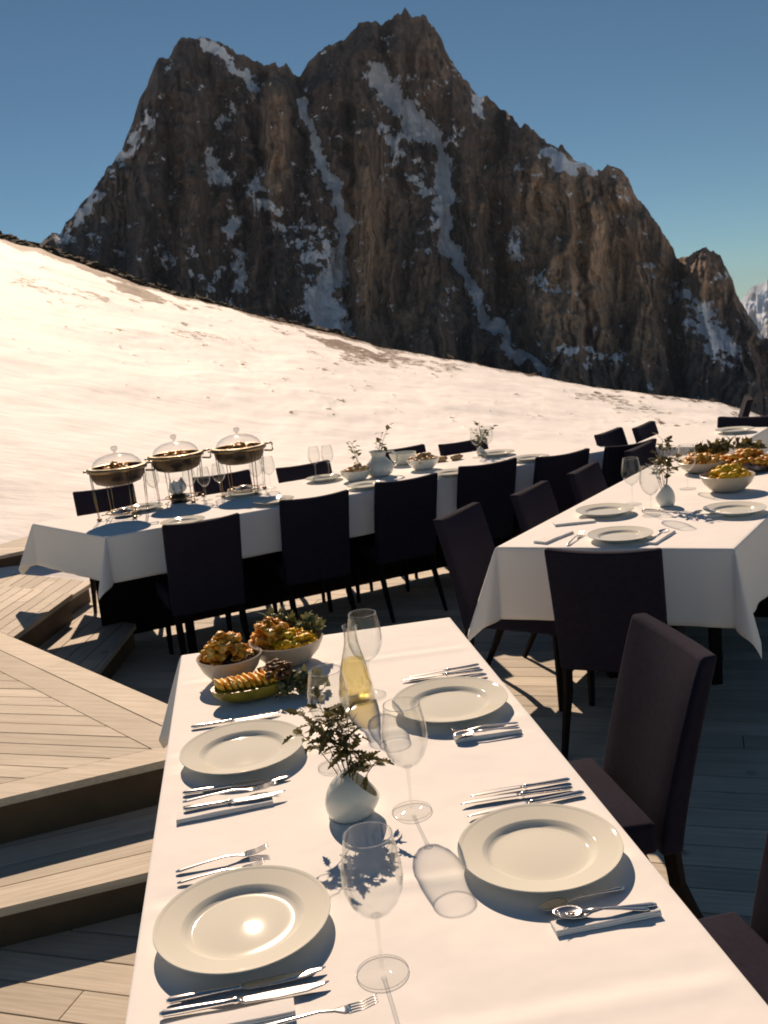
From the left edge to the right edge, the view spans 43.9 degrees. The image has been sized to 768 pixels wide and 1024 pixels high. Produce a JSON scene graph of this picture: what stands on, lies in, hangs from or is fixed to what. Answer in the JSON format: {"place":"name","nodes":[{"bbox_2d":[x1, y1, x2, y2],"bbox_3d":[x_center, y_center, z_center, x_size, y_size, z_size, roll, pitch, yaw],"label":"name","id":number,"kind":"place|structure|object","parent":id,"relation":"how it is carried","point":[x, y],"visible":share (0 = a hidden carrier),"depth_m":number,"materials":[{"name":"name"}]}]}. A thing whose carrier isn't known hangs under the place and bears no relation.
{"place":"outdoors","nodes":[
{"label":"outdoors","id":0,"kind":"place"},
{"bbox_2d":[0,239,759,592],"bbox_3d":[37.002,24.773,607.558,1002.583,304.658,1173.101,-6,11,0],"label":"snow slope","id":1,"kind":"structure","parent":0,"point":[94,365],"depth_m":19.47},
{"bbox_2d":[0,536,27,567],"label":"deck","id":2,"kind":"structure","parent":1,"relation":"on","point":[11,553],"depth_m":7.88,"materials":[{"name":"brown wood"}]},
{"bbox_2d":[0,231,717,401],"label":"crest heather","id":3,"kind":"object","parent":1,"relation":"on","point":[53,250],"visible":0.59,"depth_m":70.54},
{"bbox_2d":[0,567,767,1023],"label":"deck floor","id":4,"kind":"structure","parent":0,"point":[82,975],"depth_m":3.88,"materials":[{"name":"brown wood"}]},
{"bbox_2d":[0,574,135,679],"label":"back step","id":5,"kind":"object","parent":4,"relation":"on","point":[90,643],"visible":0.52,"depth_m":5.82,"materials":[{"name":"brown wood"}]},
{"bbox_2d":[0,586,167,843],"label":"deck","id":6,"kind":"structure","parent":4,"relation":"on","point":[79,745],"depth_m":3.84,"materials":[{"name":"brown wood"}]},
{"bbox_2d":[0,805,158,947],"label":"front step","id":7,"kind":"object","parent":6,"relation":"on","point":[72,877],"depth_m":3.12,"materials":[{"name":"brown wood"}]},
{"bbox_2d":[73,484,136,612],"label":"dining chair","id":8,"kind":"object","parent":4,"relation":"on","point":[84,502],"visible":0.16,"depth_m":6.72,"materials":[{"name":"fabric"}]},
{"bbox_2d":[156,513,250,655],"bbox_3d":[-1.046,0.433,5.460,0.428,0.889,0.640,-10,12,-21],"label":"dining chair","id":9,"kind":"object","parent":4,"relation":"on","point":[204,564],"visible":0.99,"depth_m":5.22,"materials":[{"name":"fabric"}]},
{"bbox_2d":[193,469,282,613],"bbox_3d":[-1.027,0.194,6.693,0.428,0.889,0.640,-10,12,-21],"label":"dining chair","id":10,"kind":"object","parent":4,"relation":"on","point":[239,478],"visible":0.2,"depth_m":6.84,"materials":[{"name":"fabric"}]},
{"bbox_2d":[95,528,520,653],"bbox_3d":[-0.227,0.209,6.428,3.844,0.804,0.918,-11,12,-24],"label":"dining table","id":11,"kind":"object","parent":4,"relation":"on","point":[137,602],"visible":0.15,"depth_m":6.32,"materials":[{"name":"brown wood"}]},
{"bbox_2d":[263,489,360,629],"bbox_3d":[-0.463,0.295,5.876,0.428,0.889,0.640,-10,12,-20],"label":"dining chair","id":12,"kind":"object","parent":4,"relation":"on","point":[315,539],"visible":1,"depth_m":5.64,"materials":[{"name":"fabric"}]},
{"bbox_2d":[276,460,372,601],"bbox_3d":[-0.421,0.117,6.778,0.428,0.889,0.640,-11,12,-26],"label":"dining chair","id":13,"kind":"object","parent":4,"relation":"on","point":[294,473],"visible":0.14,"depth_m":6.89,"materials":[{"name":"fabric"}]},
{"bbox_2d":[350,472,447,622],"bbox_3d":[0.069,0.184,6.175,0.428,0.889,0.640,-10,12,-22],"label":"dining chair","id":14,"kind":"object","parent":4,"relation":"on","point":[404,518],"visible":0.94,"depth_m":5.94,"materials":[{"name":"fabric"}]},
{"bbox_2d":[385,444,425,577],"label":"dining chair","id":15,"kind":"object","parent":4,"relation":"on","point":[419,448],"visible":0.1,"depth_m":7.36,"materials":[{"name":"fabric"}]},
{"bbox_2d":[438,438,488,455],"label":"dining chair","id":16,"kind":"object","parent":4,"relation":"on","point":[448,449],"visible":0.16,"depth_m":7.34,"materials":[{"name":"fabric"}]},
{"bbox_2d":[434,457,516,582],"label":"dining chair","id":17,"kind":"object","parent":4,"relation":"on","point":[490,488],"visible":0.48,"depth_m":6.19,"materials":[{"name":"fabric"}]},
{"bbox_2d":[433,502,562,711],"bbox_3d":[0.634,0.433,4.588,0.640,0.889,0.428,1,13,33],"label":"dining chair","id":18,"kind":"object","parent":4,"relation":"on","point":[466,540],"visible":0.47,"depth_m":4.54,"materials":[{"name":"fabric"}]},
{"bbox_2d":[510,481,559,656],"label":"dining chair","id":19,"kind":"object","parent":4,"relation":"on","point":[534,505],"visible":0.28,"depth_m":5.05,"materials":[{"name":"fabric"}]},
{"bbox_2d":[497,448,589,545],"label":"dining chair","id":20,"kind":"object","parent":4,"relation":"on","point":[554,470],"visible":0.3,"depth_m":6.24,"materials":[{"name":"fabric"}]},
{"bbox_2d":[567,462,607,504],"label":"dining chair","id":21,"kind":"object","parent":4,"relation":"on","point":[587,481],"visible":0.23,"depth_m":5.53,"materials":[{"name":"fabric"}]},
{"bbox_2d":[594,427,627,445],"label":"dining chair","id":22,"kind":"object","parent":4,"relation":"on","point":[615,437],"visible":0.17,"depth_m":7.09,"materials":[{"name":"fabric"}]},
{"bbox_2d":[544,548,684,760],"bbox_3d":[0.986,0.514,3.979,0.454,0.889,0.640,-1,12,24],"label":"dining chair","id":23,"kind":"object","parent":4,"relation":"on","point":[599,599],"visible":0.79,"depth_m":3.72,"materials":[{"name":"fabric"}]},
{"bbox_2d":[602,438,656,487],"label":"dining chair","id":24,"kind":"object","parent":4,"relation":"on","point":[612,462],"visible":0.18,"depth_m":6.34,"materials":[{"name":"fabric"}]},
{"bbox_2d":[624,441,657,475],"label":"dining chair","id":25,"kind":"object","parent":4,"relation":"on","point":[641,454],"visible":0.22,"depth_m":6.12,"materials":[{"name":"fabric"}]},
{"bbox_2d":[568,613,716,918],"bbox_3d":[0.569,0.806,2.678,0.640,0.889,0.428,-8,11,-9],"label":"dining chair","id":26,"kind":"object","parent":4,"relation":"on","point":[639,784],"visible":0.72,"depth_m":2.59,"materials":[{"name":"fabric"}]},
{"bbox_2d":[632,421,658,442],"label":"dining chair","id":27,"kind":"object","parent":4,"relation":"on","point":[646,430],"visible":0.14,"depth_m":7.24,"materials":[{"name":"fabric"}]},
{"bbox_2d":[573,596,767,684],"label":"dining table","id":28,"kind":"object","parent":4,"relation":"on","point":[715,640],"visible":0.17,"depth_m":4.47,"materials":[{"name":"brown wood"}]},
{"bbox_2d":[468,453,767,658],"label":"tablecloth","id":29,"kind":"object","parent":28,"relation":"on","point":[715,572],"visible":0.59,"depth_m":4.13,"materials":[{"name":"white fabric"}]},
{"bbox_2d":[533,530,573,543],"bbox_3d":[0.753,0.109,4.224,0.073,0.012,0.221,4,15,43],"label":"napkin","id":30,"kind":"object","parent":29,"relation":"on","point":[552,537],"visible":1,"depth_m":4.20,"materials":[{"name":"fabric"}]},
{"bbox_2d":[552,518,595,526],"bbox_3d":[0.892,0.048,4.473,0.191,0.011,0.061,-6,11,-1],"label":"napkin","id":31,"kind":"object","parent":29,"relation":"on","point":[573,522],"visible":1,"depth_m":4.45,"materials":[{"name":"fabric"}]},
{"bbox_2d":[576,503,633,517],"bbox_3d":[1.068,-0.003,4.604,0.277,0.027,0.277,-13,13,-35],"label":"dinner plate","id":32,"kind":"object","parent":29,"relation":"on","point":[602,510],"visible":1,"depth_m":4.63,"materials":[{"name":"ceramic"}]},
{"bbox_2d":[587,526,653,543],"bbox_3d":[1.012,0.103,4.081,0.277,0.027,0.277,-6,11,-4],"label":"dinner plate","id":33,"kind":"object","parent":29,"relation":"on","point":[619,534],"visible":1,"depth_m":4.11,"materials":[{"name":"ceramic"}]},
{"bbox_2d":[645,530,675,544],"bbox_3d":[1.170,0.105,4.029,0.052,0.011,0.230,2,14,37],"label":"napkin","id":34,"kind":"object","parent":29,"relation":"on","point":[659,538],"visible":0.98,"depth_m":4.00,"materials":[{"name":"fabric"}]},
{"bbox_2d":[655,484,674,505],"bbox_3d":[1.375,-0.085,4.655,0.094,0.107,0.086,0,12,29],"label":"vase","id":35,"kind":"object","parent":29,"relation":"on","point":[665,496],"visible":1,"depth_m":4.62,"materials":[{"name":"white ceramic"}]},
{"bbox_2d":[642,433,682,487],"bbox_3d":[1.364,-0.222,4.631,0.185,0.330,0.158,-11,12,-27],"label":"leafy sprig","id":36,"kind":"object","parent":35,"relation":"in","point":[666,461],"visible":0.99,"depth_m":4.62,"materials":[{"name":"green plant"}]},
{"bbox_2d":[677,459,725,473],"bbox_3d":[1.824,-0.263,5.455,0.280,0.067,0.280,-6,11,0],"label":"bowl","id":37,"kind":"object","parent":29,"relation":"on","point":[695,468],"visible":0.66,"depth_m":5.35,"materials":[{"name":"beige ceramic"}]},
{"bbox_2d":[681,452,722,467],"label":"roasted pieces","id":38,"kind":"object","parent":37,"relation":"in","point":[700,458],"visible":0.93,"depth_m":5.39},
{"bbox_2d":[685,435,767,454],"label":"leafy garnish","id":39,"kind":"object","parent":29,"relation":"on","point":[723,444],"visible":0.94,"depth_m":5.87,"materials":[{"name":"green plant"}]},
{"bbox_2d":[699,470,755,492],"bbox_3d":[1.752,-0.151,4.859,0.270,0.087,0.270,-6,11,0],"label":"bowl","id":40,"kind":"object","parent":29,"relation":"on","point":[731,485],"visible":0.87,"depth_m":4.77,"materials":[{"name":"beige ceramic"}]},
{"bbox_2d":[708,463,751,478],"bbox_3d":[1.752,-0.200,4.841,0.197,0.088,0.224,2,13,36],"label":"yellow salad","id":41,"kind":"object","parent":40,"relation":"in","point":[728,471],"visible":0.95,"depth_m":4.81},
{"bbox_2d":[703,501,766,516],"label":"dinner plate","id":42,"kind":"object","parent":29,"relation":"on","point":[737,508],"visible":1,"depth_m":4.39,"materials":[{"name":"ceramic"}]},
{"bbox_2d":[744,463,767,471],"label":"platter","id":43,"kind":"object","parent":29,"relation":"on","point":[751,467],"visible":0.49,"depth_m":5.40,"materials":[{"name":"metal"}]},
{"bbox_2d":[705,448,767,471],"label":"roasted pieces","id":44,"kind":"object","parent":43,"relation":"on","point":[741,457],"visible":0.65,"depth_m":5.35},
{"bbox_2d":[697,831,767,1004],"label":"dining chair","id":45,"kind":"object","parent":4,"relation":"on","point":[740,941],"visible":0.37,"depth_m":2.01,"materials":[{"name":"fabric"}]},
{"bbox_2d":[717,416,767,427],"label":"dining chair","id":46,"kind":"object","parent":4,"relation":"on","point":[755,421],"visible":0.1,"depth_m":7.15,"materials":[{"name":"fabric"}]},
{"bbox_2d":[738,395,753,416],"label":"dining chair","id":47,"kind":"object","parent":4,"relation":"on","point":[746,405],"visible":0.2,"depth_m":8.25,"materials":[{"name":"fabric"}]},
{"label":"dining table","id":48,"kind":"object","parent":4,"relation":"on","visible":0},
{"bbox_2d":[125,618,767,1023],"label":"tablecloth","id":49,"kind":"object","parent":48,"relation":"on","point":[455,938],"visible":0.69,"depth_m":1.70,"materials":[{"name":"white fabric"}]},
{"bbox_2d":[177,858,264,883],"bbox_3d":[-0.307,0.678,1.797,0.166,0.012,0.019,-8,11,-11],"label":"table fork","id":50,"kind":"object","parent":49,"relation":"on","point":[195,877],"visible":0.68,"depth_m":1.79,"materials":[{"name":"metal"}]},
{"bbox_2d":[176,843,268,872],"bbox_3d":[-0.313,0.670,1.842,0.180,0.013,0.020,-9,11,-15],"label":"table fork","id":51,"kind":"object","parent":49,"relation":"on","point":[245,853],"visible":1,"depth_m":1.84,"materials":[{"name":"metal"}]},
{"bbox_2d":[176,796,273,823],"bbox_3d":[-0.343,0.637,2.052,0.206,0.009,0.046,-8,11,-12],"label":"napkin","id":52,"kind":"object","parent":49,"relation":"on","point":[182,816],"visible":0.93,"depth_m":2.04,"materials":[{"name":"fabric"}]},
{"bbox_2d":[183,790,285,810],"bbox_3d":[-0.322,0.624,2.059,0.221,0.010,0.020,-7,11,-8],"label":"table knife","id":53,"kind":"object","parent":52,"relation":"on","point":[204,805],"visible":1,"depth_m":2.05,"materials":[{"name":"metal"}]},
{"bbox_2d":[196,643,261,680],"bbox_3d":[-0.458,0.461,2.845,0.196,0.077,0.196,-6,11,0],"label":"bowl","id":54,"kind":"object","parent":49,"relation":"on","point":[211,672],"visible":0.57,"depth_m":2.77,"materials":[{"name":"beige ceramic"}]},
{"bbox_2d":[199,631,253,664],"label":"roasted pieces","id":55,"kind":"object","parent":54,"relation":"in","point":[219,645],"visible":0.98,"depth_m":2.82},
{"bbox_2d":[183,779,276,802],"bbox_3d":[-0.341,0.618,2.107,0.209,0.015,0.024,-7,11,-8],"label":"table fork","id":56,"kind":"object","parent":49,"relation":"on","point":[258,787],"visible":1,"depth_m":2.11,"materials":[{"name":"metal"}]},
{"bbox_2d":[167,997,295,1023],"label":"napkin","id":57,"kind":"object","parent":49,"relation":"on","point":[269,1012],"visible":0.99,"depth_m":1.40,"materials":[{"name":"fabric"}]},
{"bbox_2d":[191,712,279,727],"bbox_3d":[-0.392,0.551,2.521,0.236,0.010,0.020,-7,11,-8],"label":"table knife","id":58,"kind":"object","parent":49,"relation":"on","point":[223,721],"visible":1,"depth_m":2.51,"materials":[{"name":"metal"}]},
{"bbox_2d":[182,775,289,794],"bbox_3d":[-0.333,0.616,2.148,0.242,0.010,0.021,-7,11,-6],"label":"table knife","id":59,"kind":"object","parent":49,"relation":"on","point":[205,789],"visible":0.99,"depth_m":2.14,"materials":[{"name":"metal"}]},
{"bbox_2d":[152,865,330,974],"bbox_3d":[-0.239,0.699,1.622,0.301,0.029,0.301,-10,12,-21],"label":"dinner plate","id":60,"kind":"object","parent":49,"relation":"on","point":[241,919],"visible":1,"depth_m":1.63,"materials":[{"name":"ceramic"}]},
{"bbox_2d":[179,719,303,774],"bbox_3d":[-0.342,0.578,2.306,0.301,0.029,0.301,-16,15,-43],"label":"dinner plate","id":61,"kind":"object","parent":49,"relation":"on","point":[245,746],"visible":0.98,"depth_m":2.32,"materials":[{"name":"ceramic"}]},
{"bbox_2d":[159,980,328,1016],"bbox_3d":[-0.210,0.739,1.443,0.258,0.011,0.022,-7,11,-6],"label":"table knife","id":62,"kind":"object","parent":49,"relation":"on","point":[266,995],"visible":1,"depth_m":1.44,"materials":[{"name":"metal"}]},
{"bbox_2d":[166,966,325,1003],"bbox_3d":[-0.212,0.733,1.475,0.247,0.011,0.022,-7,11,-8],"label":"table knife","id":63,"kind":"object","parent":49,"relation":"on","point":[278,979],"visible":1,"depth_m":1.47,"materials":[{"name":"metal"}]},
{"bbox_2d":[211,658,292,702],"bbox_3d":[-0.367,0.476,2.680,0.244,0.091,0.131,-8,11,-14],"label":"pineapple","id":64,"kind":"object","parent":49,"relation":"on","point":[257,685],"visible":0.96,"depth_m":2.64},
{"bbox_2d":[249,630,322,666],"bbox_3d":[-0.298,0.426,2.943,0.230,0.077,0.230,-6,11,0],"label":"bowl","id":65,"kind":"object","parent":49,"relation":"on","point":[299,655],"visible":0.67,"depth_m":2.85,"materials":[{"name":"beige ceramic"}]},
{"bbox_2d":[247,616,289,649],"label":"roasted pieces","id":66,"kind":"object","parent":65,"relation":"in","point":[268,631],"visible":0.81,"depth_m":2.91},
{"bbox_2d":[256,604,295,627],"bbox_3d":[-0.337,0.338,3.000,0.149,0.092,0.096,-6,11,0],"label":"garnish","id":67,"kind":"object","parent":65,"relation":"in","point":[290,619],"visible":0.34,"depth_m":3.00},
{"bbox_2d":[267,627,317,649],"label":"golden pieces","id":68,"kind":"object","parent":65,"relation":"in","point":[293,635],"visible":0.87,"depth_m":2.89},
{"bbox_2d":[291,610,325,632],"bbox_3d":[-0.237,0.346,2.987,0.119,0.073,0.095,-14,14,-38],"label":"leafy garnish","id":69,"kind":"object","parent":65,"relation":"in","point":[309,622],"visible":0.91,"depth_m":2.98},
{"bbox_2d":[275,664,329,698],"bbox_3d":[-0.240,0.467,2.678,0.175,0.090,0.135,-6,11,0],"label":"leafy garnish","id":70,"kind":"object","parent":49,"relation":"on","point":[299,680],"visible":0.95,"depth_m":2.65,"materials":[{"name":"green plant"}]},
{"bbox_2d":[266,994,378,1023],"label":"table fork","id":71,"kind":"object","parent":49,"relation":"on","point":[345,1009],"visible":1,"depth_m":1.38,"materials":[{"name":"metal"}]},
{"bbox_2d":[325,768,379,823],"bbox_3d":[-0.067,0.579,1.970,0.115,0.096,0.105,-8,11,-12],"label":"vase","id":72,"kind":"object","parent":49,"relation":"on","point":[348,799],"visible":1,"depth_m":1.93,"materials":[{"name":"white ceramic"}]},
{"bbox_2d":[282,686,393,790],"bbox_3d":[-0.095,0.487,1.980,0.227,0.225,0.151,-6,11,0],"label":"plant sprig","id":73,"kind":"object","parent":72,"relation":"in","point":[344,748],"visible":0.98,"depth_m":1.97,"materials":[{"name":"green plant"}]},
{"bbox_2d":[339,623,374,705],"bbox_3d":[-0.083,0.407,2.568,0.100,0.213,0.100,-6,11,0],"label":"carafe","id":74,"kind":"object","parent":49,"relation":"on","point":[360,702],"visible":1,"depth_m":2.56,"materials":[{"name":"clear glass"}]},
{"bbox_2d":[340,823,403,989],"bbox_3d":[-0.014,0.602,1.460,0.096,0.236,0.096,-6,11,0],"label":"wine glass","id":75,"kind":"object","parent":49,"relation":"on","point":[343,888],"visible":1,"depth_m":1.44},
{"bbox_2d":[402,668,482,680],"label":"table knife","id":76,"kind":"object","parent":49,"relation":"on","point":[454,673],"visible":1,"depth_m":2.70,"materials":[{"name":"metal"}]},
{"bbox_2d":[392,676,507,722],"bbox_3d":[0.171,0.495,2.468,0.301,0.029,0.301,-11,12,-24],"label":"dinner plate","id":77,"kind":"object","parent":49,"relation":"on","point":[451,699],"visible":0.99,"depth_m":2.49,"materials":[{"name":"ceramic"}]},
{"bbox_2d":[453,725,521,742],"bbox_3d":[0.248,0.532,2.290,0.163,0.009,0.036,-7,11,-7],"label":"napkin","id":78,"kind":"object","parent":49,"relation":"on","point":[484,734],"visible":0.88,"depth_m":2.28,"materials":[{"name":"fabric"}]},
{"bbox_2d":[461,785,572,804],"bbox_3d":[0.275,0.588,1.979,0.238,0.010,0.021,-6,11,-4],"label":"table knife","id":79,"kind":"object","parent":49,"relation":"on","point":[523,794],"visible":1,"depth_m":1.98,"materials":[{"name":"metal"}]},
{"bbox_2d":[470,777,569,796],"bbox_3d":[0.287,0.581,2.011,0.218,0.010,0.019,-7,11,-7],"label":"table knife","id":80,"kind":"object","parent":49,"relation":"on","point":[548,782],"visible":1,"depth_m":2.01,"materials":[{"name":"metal"}]},
{"bbox_2d":[467,790,583,816],"bbox_3d":[0.288,0.594,1.941,0.252,0.011,0.022,-8,11,-10],"label":"table knife","id":81,"kind":"object","parent":49,"relation":"on","point":[546,799],"visible":0.81,"depth_m":1.94,"materials":[{"name":"metal"}]},
{"bbox_2d":[457,803,623,892],"bbox_3d":[0.286,0.622,1.748,0.301,0.029,0.301,3,14,37],"label":"dinner plate","id":82,"kind":"object","parent":49,"relation":"on","point":[540,847],"visible":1,"depth_m":1.75,"materials":[{"name":"ceramic"}]},
{"bbox_2d":[540,886,623,910],"bbox_3d":[0.335,0.651,1.610,0.158,0.009,0.031,-9,11,-16],"label":"table spoon","id":83,"kind":"object","parent":49,"relation":"on","point":[551,904],"visible":0.98,"depth_m":1.60,"materials":[{"name":"metal"}]},
{"bbox_2d":[550,900,661,936],"bbox_3d":[0.362,0.662,1.554,0.179,0.009,0.035,-7,11,-8],"label":"napkin","id":84,"kind":"object","parent":49,"relation":"on","point":[596,920],"visible":0.94,"depth_m":1.54,"materials":[{"name":"fabric"}]},
{"bbox_2d":[552,905,649,916],"bbox_3d":[0.354,0.651,1.557,0.158,0.009,0.031,-5,11,3],"label":"table spoon","id":85,"kind":"object","parent":84,"relation":"on","point":[573,908],"visible":1,"depth_m":1.56,"materials":[{"name":"metal"}]},
{"bbox_2d":[557,902,656,918],"bbox_3d":[0.365,0.649,1.557,0.166,0.012,0.019,-7,11,-5],"label":"spoon","id":86,"kind":"object","parent":84,"relation":"on","point":[588,913],"visible":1,"depth_m":1.56,"materials":[{"name":"metal"}]},
{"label":"dining table","id":87,"kind":"object","parent":4,"relation":"on","visible":0},
{"bbox_2d":[19,440,605,599],"bbox_3d":[-0.240,-0.028,6.374,4.128,0.336,1.158,-11,12,-24],"label":"tablecloth","id":88,"kind":"object","parent":87,"relation":"on","point":[108,551],"visible":0.59,"depth_m":5.83,"materials":[{"name":"white fabric"}]},
{"bbox_2d":[83,447,154,520],"bbox_3d":[-1.639,-0.191,5.886,0.367,0.443,0.367,1,13,33],"label":"chafing dish","id":89,"kind":"object","parent":88,"relation":"on","point":[133,472],"visible":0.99,"depth_m":5.79,"materials":[{"name":"metal"}]},
{"bbox_2d":[127,502,162,511],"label":"dinner plate","id":90,"kind":"object","parent":88,"relation":"on","point":[152,506],"visible":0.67,"depth_m":6.13,"materials":[{"name":"ceramic"}]},
{"bbox_2d":[144,436,211,502],"bbox_3d":[-1.358,-0.291,6.261,0.367,0.443,0.367,1,13,33],"label":"chafing dish","id":91,"kind":"object","parent":88,"relation":"on","point":[191,460],"visible":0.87,"depth_m":6.15,"materials":[{"name":"metal"}]},
{"bbox_2d":[169,477,186,503],"bbox_3d":[-1.352,-0.145,6.241,0.117,0.161,0.119,-6,11,0],"label":"napkin flower","id":92,"kind":"object","parent":88,"relation":"on","point":[177,489],"visible":0.98,"depth_m":6.21,"materials":[{"name":"fabric"}]},
{"bbox_2d":[160,515,204,524],"bbox_3d":[-1.149,0.058,5.442,0.256,0.025,0.256,-8,11,-13],"label":"dinner plate","id":93,"kind":"object","parent":88,"relation":"on","point":[186,519],"visible":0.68,"depth_m":5.50,"materials":[{"name":"ceramic"}]},
{"bbox_2d":[208,429,272,496],"bbox_3d":[-0.956,-0.343,6.323,0.367,0.443,0.367,1,13,33],"label":"chafing dish","id":94,"kind":"object","parent":88,"relation":"on","point":[226,455],"visible":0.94,"depth_m":6.22,"materials":[{"name":"metal"}]},
{"bbox_2d":[253,495,293,505],"bbox_3d":[-0.677,-0.067,5.847,0.256,0.025,0.256,-10,12,-24],"label":"dinner plate","id":95,"kind":"object","parent":88,"relation":"on","point":[269,501],"visible":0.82,"depth_m":5.89,"materials":[{"name":"ceramic"}]},
{"bbox_2d":[306,474,341,481],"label":"dinner plate","id":96,"kind":"object","parent":88,"relation":"on","point":[324,478],"visible":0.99,"depth_m":6.59,"materials":[{"name":"ceramic"}]},
{"bbox_2d":[340,468,370,481],"bbox_3d":[-0.187,-0.249,6.415,0.210,0.072,0.210,-6,11,0],"label":"bowl","id":97,"kind":"object","parent":88,"relation":"on","point":[359,475],"visible":0.87,"depth_m":6.34,"materials":[{"name":"white ceramic"}]},
{"bbox_2d":[347,480,385,489],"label":"dinner plate","id":98,"kind":"object","parent":88,"relation":"on","point":[364,485],"visible":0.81,"depth_m":6.12,"materials":[{"name":"ceramic"}]},
{"bbox_2d":[366,449,397,477],"bbox_3d":[-0.030,-0.332,6.490,0.196,0.175,0.208,0,12,28],"label":"pitcher","id":99,"kind":"object","parent":88,"relation":"on","point":[380,464],"visible":0.95,"depth_m":6.43,"materials":[{"name":"white ceramic"}]},
{"bbox_2d":[389,450,415,464],"bbox_3d":[0.139,-0.391,6.947,0.200,0.087,0.200,-6,11,0],"label":"bowl","id":100,"kind":"object","parent":88,"relation":"on","point":[403,457],"visible":0.84,"depth_m":6.88,"materials":[{"name":"white ceramic"}]},
{"bbox_2d":[406,456,438,469],"bbox_3d":[0.273,-0.335,6.614,0.230,0.077,0.230,-6,11,0],"label":"bowl","id":101,"kind":"object","parent":88,"relation":"on","point":[426,464],"visible":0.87,"depth_m":6.53,"materials":[{"name":"white ceramic"}]},
{"bbox_2d":[408,452,436,463],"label":"golden bites","id":102,"kind":"object","parent":101,"relation":"in","point":[424,456],"visible":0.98,"depth_m":6.57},
{"bbox_2d":[480,449,514,456],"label":"dinner plate","id":103,"kind":"object","parent":88,"relation":"on","point":[497,453],"visible":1,"depth_m":6.97,"materials":[{"name":"ceramic"}]},
{"bbox_2d":[638,426,767,459],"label":"tablecloth","id":104,"kind":"object","parent":87,"relation":"on","point":[683,437],"visible":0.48,"depth_m":6.83,"materials":[{"name":"white fabric"}]},
{"bbox_2d":[715,426,754,433],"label":"dinner plate","id":105,"kind":"object","parent":104,"relation":"on","point":[734,430],"visible":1,"depth_m":6.93,"materials":[{"name":"ceramic"}]},
{"bbox_2d":[0,0,767,299],"label":"sky","id":106,"kind":"structure","parent":0,"point":[671,95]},
{"bbox_2d":[40,8,767,415],"bbox_3d":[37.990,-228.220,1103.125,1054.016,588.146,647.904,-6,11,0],"label":"mountain","id":107,"kind":"structure","parent":0,"point":[394,182],"depth_m":915.35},
{"bbox_2d":[740,280,767,337],"bbox_3d":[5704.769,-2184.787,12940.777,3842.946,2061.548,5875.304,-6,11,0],"label":"distant mountains","id":108,"kind":"structure","parent":0,"point":[754,300],"depth_m":15023.53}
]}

